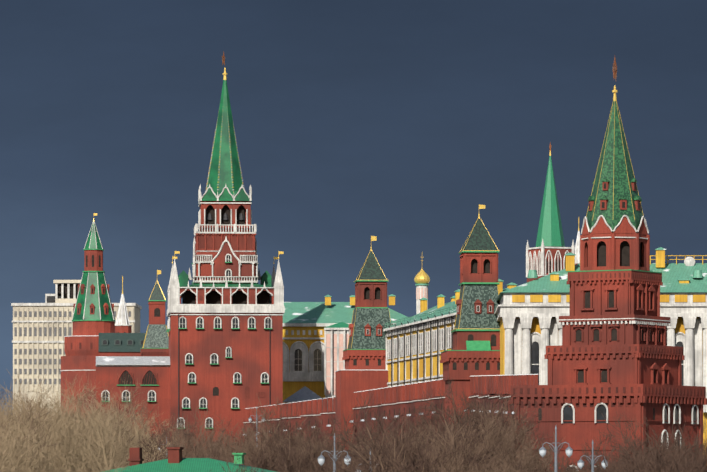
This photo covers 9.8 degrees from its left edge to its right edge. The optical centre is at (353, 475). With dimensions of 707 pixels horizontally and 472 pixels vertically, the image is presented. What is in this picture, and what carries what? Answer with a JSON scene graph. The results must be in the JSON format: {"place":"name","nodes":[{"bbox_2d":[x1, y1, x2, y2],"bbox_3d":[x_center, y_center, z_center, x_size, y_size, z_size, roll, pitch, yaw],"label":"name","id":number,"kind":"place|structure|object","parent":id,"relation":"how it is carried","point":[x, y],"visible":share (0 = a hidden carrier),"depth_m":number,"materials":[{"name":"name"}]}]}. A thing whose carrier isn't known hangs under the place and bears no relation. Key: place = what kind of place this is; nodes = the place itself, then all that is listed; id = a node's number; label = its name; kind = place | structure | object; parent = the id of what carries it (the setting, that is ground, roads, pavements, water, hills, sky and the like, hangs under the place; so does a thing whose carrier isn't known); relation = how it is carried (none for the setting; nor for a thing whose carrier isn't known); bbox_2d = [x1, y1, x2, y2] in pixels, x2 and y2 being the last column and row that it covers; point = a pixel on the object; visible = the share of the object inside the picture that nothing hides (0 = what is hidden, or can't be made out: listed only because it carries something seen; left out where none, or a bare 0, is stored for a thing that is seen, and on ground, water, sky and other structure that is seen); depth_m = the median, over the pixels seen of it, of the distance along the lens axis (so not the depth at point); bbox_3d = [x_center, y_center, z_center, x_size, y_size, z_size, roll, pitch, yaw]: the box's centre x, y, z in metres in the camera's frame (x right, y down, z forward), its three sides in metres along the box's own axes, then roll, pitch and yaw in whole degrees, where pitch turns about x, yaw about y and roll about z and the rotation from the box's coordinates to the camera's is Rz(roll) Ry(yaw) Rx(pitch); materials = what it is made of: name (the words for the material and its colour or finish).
{"place":"outdoors","nodes":[
{"label":"outdoors","id":0,"kind":"place"},
{"bbox_2d":[11,280,141,416],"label":"office building","id":1,"kind":"structure","parent":0,"point":[41,331],"depth_m":1399.98,"materials":[{"name":"beige concrete"}]},
{"bbox_2d":[60,213,115,418],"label":"tower","id":2,"kind":"structure","parent":0,"point":[93,317],"depth_m":1044.95,"materials":[{"name":"brick"}]},
{"bbox_2d":[98,333,145,355],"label":"roof","id":3,"kind":"structure","parent":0,"point":[120,344],"depth_m":956.58,"materials":[{"name":"green metal"}]},
{"bbox_2d":[115,276,131,332],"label":"spire","id":4,"kind":"structure","parent":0,"point":[122,325],"depth_m":1148.18,"materials":[{"name":"stone"}]},
{"bbox_2d":[140,270,168,355],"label":"tower","id":5,"kind":"structure","parent":0,"point":[156,341],"depth_m":896.86,"materials":[{"name":"brick"}]},
{"bbox_2d":[103,447,275,471],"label":"roof","id":6,"kind":"structure","parent":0,"point":[175,461],"depth_m":355.19,"materials":[{"name":"metal"}]},
{"bbox_2d":[96,51,284,451],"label":"tower","id":7,"kind":"structure","parent":0,"point":[224,358],"depth_m":749.19,"materials":[{"name":"brick"}]},
{"bbox_2d":[283,294,406,402],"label":"building","id":8,"kind":"structure","parent":0,"point":[305,324],"depth_m":798.33,"materials":[{"name":"yellow paint"}]},
{"bbox_2d":[0,0,706,423],"label":"sky","id":9,"kind":"structure","parent":0,"point":[393,121],"materials":[{"name":"blue"}]},
{"bbox_2d":[526,142,574,281],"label":"tower","id":10,"kind":"structure","parent":0,"point":[545,256],"depth_m":1294.21,"materials":[{"name":"brick"}]},
{"bbox_2d":[575,218,579,264],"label":"spire","id":11,"kind":"structure","parent":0,"point":[577,253],"depth_m":1395.97,"materials":[{"name":"stone"}]},
{"bbox_3d":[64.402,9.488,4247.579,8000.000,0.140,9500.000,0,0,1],"label":"ground","id":12,"kind":"structure","parent":0,"visible":0},
{"bbox_2d":[248,407,264,444],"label":"street lamp","id":13,"kind":"object","parent":12,"relation":"on","point":[256,417],"visible":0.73,"depth_m":598.31,"materials":[{"name":"grey metal"}]},
{"bbox_2d":[283,322,348,411],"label":"building","id":14,"kind":"structure","parent":12,"relation":"on","point":[336,337],"depth_m":788.14,"materials":[{"name":"paint"}]},
{"bbox_2d":[317,433,350,471],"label":"street lamp","id":15,"kind":"object","parent":12,"relation":"on","point":[321,459],"visible":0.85,"depth_m":298.04,"materials":[{"name":"grey metal"}]},
{"bbox_2d":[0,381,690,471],"bbox_3d":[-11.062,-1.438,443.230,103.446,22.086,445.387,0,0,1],"label":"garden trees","id":16,"kind":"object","parent":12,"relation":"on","point":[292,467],"visible":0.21,"depth_m":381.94,"materials":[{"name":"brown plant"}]},
{"bbox_2d":[0,378,706,471],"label":"garden trees","id":17,"kind":"object","parent":12,"relation":"on","point":[377,460],"visible":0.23,"depth_m":386.45,"materials":[{"name":"brown plant"}]},
{"bbox_2d":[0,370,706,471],"bbox_3d":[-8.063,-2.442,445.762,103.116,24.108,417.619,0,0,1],"label":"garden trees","id":18,"kind":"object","parent":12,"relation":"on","point":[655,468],"visible":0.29,"depth_m":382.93,"materials":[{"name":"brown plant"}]},
{"bbox_2d":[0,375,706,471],"bbox_3d":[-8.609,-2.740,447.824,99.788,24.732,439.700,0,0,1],"label":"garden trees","id":19,"kind":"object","parent":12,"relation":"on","point":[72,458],"visible":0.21,"depth_m":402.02,"materials":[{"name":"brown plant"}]},
{"bbox_2d":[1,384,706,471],"bbox_3d":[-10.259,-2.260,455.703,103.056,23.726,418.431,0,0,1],"label":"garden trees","id":20,"kind":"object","parent":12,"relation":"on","point":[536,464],"visible":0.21,"depth_m":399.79,"materials":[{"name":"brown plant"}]},
{"bbox_2d":[335,236,392,458],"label":"tower","id":21,"kind":"structure","parent":12,"relation":"on","point":[364,355],"depth_m":674.78,"materials":[{"name":"brick"}]},
{"bbox_2d":[243,374,537,454],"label":"fortress wall","id":22,"kind":"structure","parent":12,"relation":"on","point":[393,398],"depth_m":639.71,"materials":[{"name":"brick"}]},
{"bbox_2d":[414,260,429,313],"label":"bell tower","id":23,"kind":"structure","parent":12,"relation":"on","point":[422,279],"depth_m":797.02,"materials":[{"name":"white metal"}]},
{"bbox_2d":[383,279,516,386],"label":"long yellow building","id":24,"kind":"structure","parent":12,"relation":"on","point":[418,344],"depth_m":642.05,"materials":[{"name":"paint"}]},
{"bbox_2d":[440,205,499,423],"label":"tower","id":25,"kind":"structure","parent":12,"relation":"on","point":[475,331],"depth_m":584.89,"materials":[{"name":"brick"}]},
{"bbox_2d":[539,426,572,471],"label":"street lamp","id":26,"kind":"object","parent":12,"relation":"on","point":[568,450],"visible":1,"depth_m":297.76,"materials":[{"name":"grey metal"}]},
{"bbox_2d":[577,440,607,471],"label":"street lamp","id":27,"kind":"object","parent":12,"relation":"on","point":[580,463],"visible":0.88,"depth_m":327.70,"materials":[{"name":"grey metal"}]},
{"bbox_2d":[495,247,706,453],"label":"palace building","id":28,"kind":"structure","parent":12,"relation":"on","point":[528,314],"depth_m":557.37,"materials":[{"name":"white stone"}]},
{"bbox_2d":[509,57,706,471],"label":"tower","id":29,"kind":"structure","parent":12,"relation":"on","point":[611,356],"depth_m":493.71,"materials":[{"name":"brick"}]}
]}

